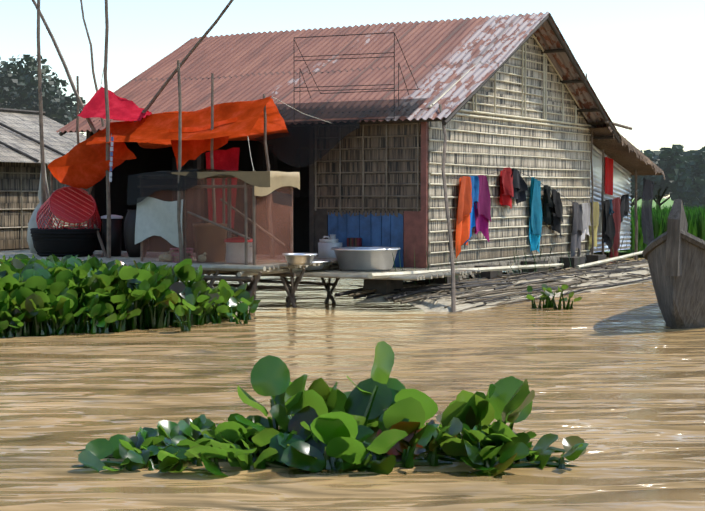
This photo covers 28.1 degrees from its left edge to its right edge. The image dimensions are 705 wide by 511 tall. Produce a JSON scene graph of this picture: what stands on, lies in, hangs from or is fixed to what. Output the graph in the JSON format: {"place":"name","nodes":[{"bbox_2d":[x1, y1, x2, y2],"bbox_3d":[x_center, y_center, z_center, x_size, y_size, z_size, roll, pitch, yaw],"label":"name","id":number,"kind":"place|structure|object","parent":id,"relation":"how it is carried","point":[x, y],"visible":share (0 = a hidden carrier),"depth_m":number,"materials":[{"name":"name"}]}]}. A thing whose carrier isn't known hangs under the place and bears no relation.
{"place":"outdoors","nodes":[
{"label":"outdoors","id":0,"kind":"place"},
{"bbox_2d":[0,197,704,510],"bbox_3d":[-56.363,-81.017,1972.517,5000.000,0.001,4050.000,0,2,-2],"label":"water","id":1,"kind":"structure","parent":0,"point":[615,377],"depth_m":9.39,"materials":[{"name":"brown liquid"}]},
{"bbox_2d":[0,54,85,133],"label":"tree","id":2,"kind":"object","parent":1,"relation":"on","point":[19,88],"visible":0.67,"depth_m":75.85,"materials":[{"name":"green plant"}]},
{"bbox_2d":[0,108,86,251],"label":"hut","id":3,"kind":"object","parent":1,"relation":"on","point":[20,165],"visible":0.48,"depth_m":23.70,"materials":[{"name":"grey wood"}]},
{"bbox_2d":[0,254,260,337],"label":"hyacinth mat","id":4,"kind":"object","parent":1,"relation":"on","point":[55,295],"visible":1,"depth_m":13.86,"materials":[{"name":"green plant"}]},
{"bbox_2d":[192,265,341,312],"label":"deck supports","id":5,"kind":"object","parent":1,"relation":"on","point":[287,287],"visible":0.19,"depth_m":16.84,"materials":[{"name":"brown wood"}]},
{"bbox_2d":[0,250,480,279],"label":"platform deck","id":6,"kind":"structure","parent":5,"relation":"on","point":[265,267],"depth_m":16.81,"materials":[{"name":"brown wood"}]},
{"bbox_2d":[30,228,99,256],"bbox_3d":[-3.821,-0.177,18.748,0.980,0.370,0.836,1,3,30],"label":"tub","id":7,"kind":"object","parent":6,"relation":"on","point":[63,242],"visible":0.94,"depth_m":18.41,"materials":[{"name":"black plastic"}]},
{"bbox_2d":[36,186,100,231],"bbox_3d":[-3.729,-0.561,18.670,0.866,0.386,0.866,29,49,3],"label":"pink basket","id":8,"kind":"object","parent":7,"relation":"on","point":[69,204],"visible":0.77,"depth_m":18.53,"materials":[{"name":"plastic"}]},
{"bbox_2d":[158,250,206,261],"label":"pots","id":9,"kind":"object","parent":6,"relation":"on","point":[165,256],"depth_m":17.04,"materials":[{"name":"grey metal"}]},
{"bbox_2d":[27,167,361,263],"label":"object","id":10,"kind":"object","parent":6,"relation":"on","point":[325,246],"visible":0.44,"depth_m":18.26,"materials":[{"name":"plastic"}]},
{"bbox_2d":[142,178,292,264],"bbox_3d":[-1.643,-0.426,17.044,1.670,1.010,0.820,1,3,30],"label":"mesh screen","id":11,"kind":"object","parent":6,"relation":"on","point":[233,216],"visible":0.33,"depth_m":17.12,"materials":[{"name":"brown fabric"}]},
{"bbox_2d":[127,168,291,206],"bbox_3d":[-1.598,-0.816,16.975,2.100,0.454,0.925,1,3,30],"label":"dark coop net","id":12,"kind":"object","parent":11,"relation":"on","point":[141,186],"visible":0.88,"depth_m":16.86,"materials":[{"name":"black fabric"}]},
{"bbox_2d":[135,171,299,246],"bbox_3d":[-1.551,-0.556,16.988,1.980,0.910,0.975,1,3,30],"label":"hanging cloth","id":13,"kind":"object","parent":11,"relation":"on","point":[156,217],"visible":0.96,"depth_m":16.83,"materials":[{"name":"beige fabric"}]},
{"bbox_2d":[140,174,295,300],"bbox_3d":[-1.646,-0.057,17.073,1.750,1.912,0.880,1,3,30],"label":"wooden frame","id":14,"kind":"object","parent":6,"relation":"on","point":[245,186],"visible":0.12,"depth_m":16.77,"materials":[{"name":"brown wood"}]},
{"bbox_2d":[44,68,329,170],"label":"tie ropes","id":15,"kind":"object","parent":14,"relation":"on","point":[247,136],"visible":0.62,"depth_m":18.10,"materials":[{"name":"fabric"}]},
{"bbox_2d":[77,88,150,120],"bbox_3d":[-3.161,-2.019,18.800,0.955,0.493,0.390,1,3,24],"label":"red tarp","id":16,"kind":"object","parent":15,"relation":"on","point":[128,110],"visible":0.94,"depth_m":18.84,"materials":[{"name":"red fabric"}]},
{"bbox_2d":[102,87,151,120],"bbox_3d":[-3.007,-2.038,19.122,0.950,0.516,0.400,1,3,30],"label":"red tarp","id":17,"kind":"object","parent":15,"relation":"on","point":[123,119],"visible":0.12,"depth_m":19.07,"materials":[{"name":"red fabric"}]},
{"bbox_2d":[86,96,287,148],"bbox_3d":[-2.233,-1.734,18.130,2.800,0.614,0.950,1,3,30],"label":"tarp","id":18,"kind":"object","parent":15,"relation":"on","point":[152,127],"visible":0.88,"depth_m":18.18,"materials":[{"name":"orange fabric"}]},
{"bbox_2d":[48,127,135,188],"bbox_3d":[-3.416,-1.290,18.292,1.193,0.851,0.893,5,5,63],"label":"tarp flap","id":19,"kind":"object","parent":18,"relation":"attached to","point":[82,165],"visible":0.88,"depth_m":18.41,"materials":[{"name":"orange fabric"}]},
{"bbox_2d":[168,117,237,169],"bbox_3d":[-1.888,-1.425,17.940,1.100,0.659,0.050,1,3,30],"label":"hanging tarp","id":20,"kind":"object","parent":18,"relation":"attached to","point":[193,149],"visible":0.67,"depth_m":18.00,"materials":[{"name":"orange fabric"}]},
{"bbox_2d":[86,120,427,268],"bbox_3d":[-1.473,-0.863,19.414,5.650,2.125,0.110,1,3,30],"label":"frame","id":21,"kind":"object","parent":6,"relation":"on","point":[318,224],"visible":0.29,"depth_m":18.86,"materials":[{"name":"brown wood"}]},
{"bbox_2d":[206,148,239,228],"bbox_3d":[-1.705,-0.883,18.523,0.550,1.060,0.001,1,3,30],"label":"red hanging tarp","id":22,"kind":"object","parent":21,"relation":"attached to","point":[228,159],"visible":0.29,"depth_m":18.51,"materials":[{"name":"red fabric"}]},
{"bbox_2d":[327,210,402,217],"bbox_3d":[0.164,-0.543,18.468,1.654,0.095,0.010,1,3,30],"label":"fringe","id":23,"kind":"object","parent":21,"relation":"attached to","point":[341,212],"visible":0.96,"depth_m":18.46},
{"bbox_2d":[328,212,403,266],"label":"blue planks","id":24,"kind":"object","parent":21,"relation":"attached to","point":[370,230],"visible":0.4,"depth_m":18.42,"materials":[{"name":"blue wood"}]},
{"bbox_2d":[314,123,420,210],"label":"panel battens","id":25,"kind":"object","parent":21,"relation":"attached to","point":[363,172],"visible":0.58,"depth_m":18.39,"materials":[{"name":"brown wood"}]},
{"bbox_2d":[316,124,420,210],"bbox_3d":[0.187,-1.146,18.447,1.620,1.130,0.001,1,3,30],"label":"front panel","id":26,"kind":"object","parent":21,"relation":"attached to","point":[371,178],"visible":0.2,"depth_m":18.39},
{"bbox_2d":[404,109,428,267],"bbox_3d":[0.814,-0.855,18.085,0.340,2.020,0.080,1,3,30],"label":"corner post","id":27,"kind":"object","parent":21,"relation":"attached to","point":[416,232],"visible":0.82,"depth_m":18.03,"materials":[{"name":"brown wood"}]},
{"bbox_2d":[280,247,399,271],"bbox_3d":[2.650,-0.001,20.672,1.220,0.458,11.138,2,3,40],"label":"metal basins","id":28,"kind":"object","parent":6,"relation":"on","point":[365,259],"visible":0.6,"depth_m":17.09,"materials":[{"name":"metal"}]},
{"bbox_2d":[32,0,593,311],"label":"poles","id":29,"kind":"object","parent":1,"relation":"in","point":[145,110],"visible":0.54,"depth_m":18.20,"materials":[{"name":"brown wood"}]},
{"bbox_2d":[109,133,113,182],"bbox_3d":[-3.096,-1.246,18.093,0.077,0.640,0.011,1,3,30],"label":"sachet strip","id":30,"kind":"object","parent":29,"relation":"attached to","point":[111,163],"visible":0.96,"depth_m":18.09,"materials":[{"name":"plastic"}]},
{"bbox_2d":[71,341,588,476],"bbox_3d":[-0.149,0.745,7.063,2.577,0.650,1.078,0,2,-2],"label":"hyacinth","id":31,"kind":"object","parent":1,"relation":"on","point":[381,415],"visible":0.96,"depth_m":6.92,"materials":[{"name":"green plant"}]},
{"bbox_2d":[254,284,652,320],"bbox_3d":[2.778,0.528,18.655,11.613,0.001,3.753,-2,3,-40],"label":"debris","id":32,"kind":"object","parent":1,"relation":"on","point":[449,315],"visible":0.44,"depth_m":16.04,"materials":[{"name":"brown wood"}]},
{"bbox_2d":[335,259,650,312],"bbox_3d":[3.022,0.341,20.743,2.637,0.330,10.922,1,3,30],"label":"raft","id":33,"kind":"object","parent":1,"relation":"on","point":[462,287],"visible":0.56,"depth_m":18.20,"materials":[{"name":"brown wood"}]},
{"bbox_2d":[94,123,428,254],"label":"house","id":34,"kind":"structure","parent":33,"relation":"on","point":[148,159],"depth_m":22.01,"materials":[{"name":"brown wood"}]},
{"bbox_2d":[172,145,308,210],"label":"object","id":35,"kind":"object","parent":34,"relation":"hanging from","point":[303,191],"visible":0.25,"depth_m":20.32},
{"bbox_2d":[56,12,621,139],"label":"roof","id":36,"kind":"structure","parent":34,"relation":"on","point":[255,66],"depth_m":20.54,"materials":[{"name":"brown metal"}]},
{"bbox_2d":[255,98,426,166],"bbox_3d":[-0.381,-1.603,18.627,2.800,0.883,0.530,1,3,30],"label":"eave net","id":37,"kind":"object","parent":36,"relation":"hanging from","point":[301,144],"visible":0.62,"depth_m":18.45,"materials":[{"name":"black fabric"}]},
{"bbox_2d":[294,32,418,121],"bbox_3d":[0.017,-2.306,18.503,1.631,1.112,0.761,1,3,30],"label":"wire frame","id":38,"kind":"object","parent":36,"relation":"on","point":[394,90],"visible":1,"depth_m":18.12,"materials":[{"name":"metal"}]},
{"bbox_2d":[59,15,620,142],"bbox_3d":[0.031,-2.651,21.782,6.340,1.727,6.364,1,3,30],"label":"roof frame","id":39,"kind":"object","parent":34,"relation":"on","point":[484,82],"visible":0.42,"depth_m":20.50,"materials":[{"name":"brown wood"}]},
{"bbox_2d":[353,263,651,311],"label":"bamboo sticks","id":40,"kind":"object","parent":33,"relation":"attached to","point":[430,305],"visible":0.19,"depth_m":17.70,"materials":[{"name":"beige wood"}]},
{"bbox_2d":[364,254,640,293],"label":"floats","id":41,"kind":"object","parent":33,"relation":"attached to","point":[381,286],"visible":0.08,"depth_m":19.13,"materials":[{"name":"plastic"}]},
{"bbox_2d":[368,251,642,278],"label":"long raft poles","id":42,"kind":"object","parent":33,"relation":"attached to","point":[388,274],"visible":0.83,"depth_m":19.10,"materials":[{"name":"beige wood"}]},
{"bbox_2d":[428,37,589,268],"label":"gable wall","id":43,"kind":"structure","parent":33,"relation":"on","point":[489,160],"depth_m":20.23,"materials":[{"name":"beige wicker"}]},
{"bbox_2d":[428,34,590,265],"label":"gable battens","id":44,"kind":"object","parent":43,"relation":"attached to","point":[545,81],"visible":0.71,"depth_m":20.41,"materials":[{"name":"beige wood"}]},
{"bbox_2d":[429,253,590,279],"bbox_3d":[2.465,0.164,20.511,0.058,0.220,5.768,1,3,30],"label":"gable skirt","id":45,"kind":"object","parent":43,"relation":"attached to","point":[556,259],"visible":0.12,"depth_m":20.12,"materials":[{"name":"grey wood"}]},
{"bbox_2d":[452,168,632,204],"bbox_3d":[3.087,-1.037,21.478,0.008,0.548,7.051,1,3,30],"label":"clothes line","id":46,"kind":"object","parent":43,"relation":"attached to","point":[541,183],"visible":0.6,"depth_m":20.55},
{"bbox_2d":[456,167,629,262],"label":"clothes","id":47,"kind":"object","parent":46,"relation":"hanging from","point":[474,205],"visible":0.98,"depth_m":20.79,"materials":[{"name":"fabric"}]},
{"bbox_2d":[392,231,646,283],"bbox_3d":[2.765,-0.064,20.445,0.501,0.542,8.621,1,3,30],"label":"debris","id":48,"kind":"object","parent":33,"relation":"on","point":[456,276],"visible":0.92,"depth_m":19.90,"materials":[{"name":"brown plant"}]},
{"bbox_2d":[586,73,637,259],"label":"wooden posts","id":49,"kind":"object","parent":33,"relation":"on","point":[635,202],"visible":0.5,"depth_m":23.58,"materials":[{"name":"brown wood"}]},
{"bbox_2d":[526,284,581,309],"bbox_3d":[2.353,0.489,16.499,0.584,0.331,0.340,2,3,33],"label":"hyacinth","id":50,"kind":"object","parent":1,"relation":"on","point":[549,303],"visible":0.85,"depth_m":16.47,"materials":[{"name":"green plant"}]},
{"bbox_2d":[587,122,664,178],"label":"annex roof","id":51,"kind":"structure","parent":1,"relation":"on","point":[625,153],"depth_m":23.88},
{"bbox_2d":[605,157,612,194],"bbox_3d":[4.351,-1.344,23.919,0.018,0.650,0.360,1,3,30],"label":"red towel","id":52,"kind":"object","parent":51,"relation":"attached to","point":[608,176],"visible":1,"depth_m":23.94,"materials":[{"name":"fabric"}]},
{"bbox_2d":[641,178,653,244],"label":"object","id":53,"kind":"object","parent":51,"relation":"attached to","point":[646,207],"visible":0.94,"depth_m":25.09,"materials":[{"name":"grey wood"}]},
{"bbox_2d":[642,199,704,328],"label":"boat","id":54,"kind":"object","parent":1,"relation":"on","point":[674,254],"visible":0.98,"depth_m":13.77,"materials":[{"name":"grey wood"}]},
{"bbox_2d":[0,0,704,196],"label":"sky","id":55,"kind":"structure","parent":0,"point":[643,60],"materials":[{"name":"white"}]},
{"bbox_2d":[590,145,631,251],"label":"annex wall","id":56,"kind":"structure","parent":0,"point":[622,181],"depth_m":24.20,"materials":[{"name":"silver metal"}]},
{"bbox_2d":[605,198,673,251],"bbox_3d":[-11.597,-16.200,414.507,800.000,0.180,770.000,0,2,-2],"label":"bank","id":57,"kind":"structure","parent":0,"point":[669,202],"depth_m":208.00,"materials":[{"name":"green plant"}]},
{"bbox_2d":[630,185,642,206],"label":"tree","id":58,"kind":"object","parent":57,"relation":"on","point":[633,191],"depth_m":138.87,"materials":[{"name":"plant"}]},
{"bbox_2d":[630,144,690,208],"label":"tree","id":59,"kind":"object","parent":57,"relation":"on","point":[663,159],"depth_m":106.84,"materials":[{"name":"green plant"}]},
{"bbox_2d":[667,146,704,208],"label":"tree","id":60,"kind":"object","parent":57,"relation":"on","point":[688,173],"visible":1,"depth_m":103.48,"materials":[{"name":"green plant"}]},
{"bbox_2d":[619,204,704,252],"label":"bank grass","id":61,"kind":"structure","parent":0,"point":[695,217],"depth_m":30.27,"materials":[{"name":"green plant"}]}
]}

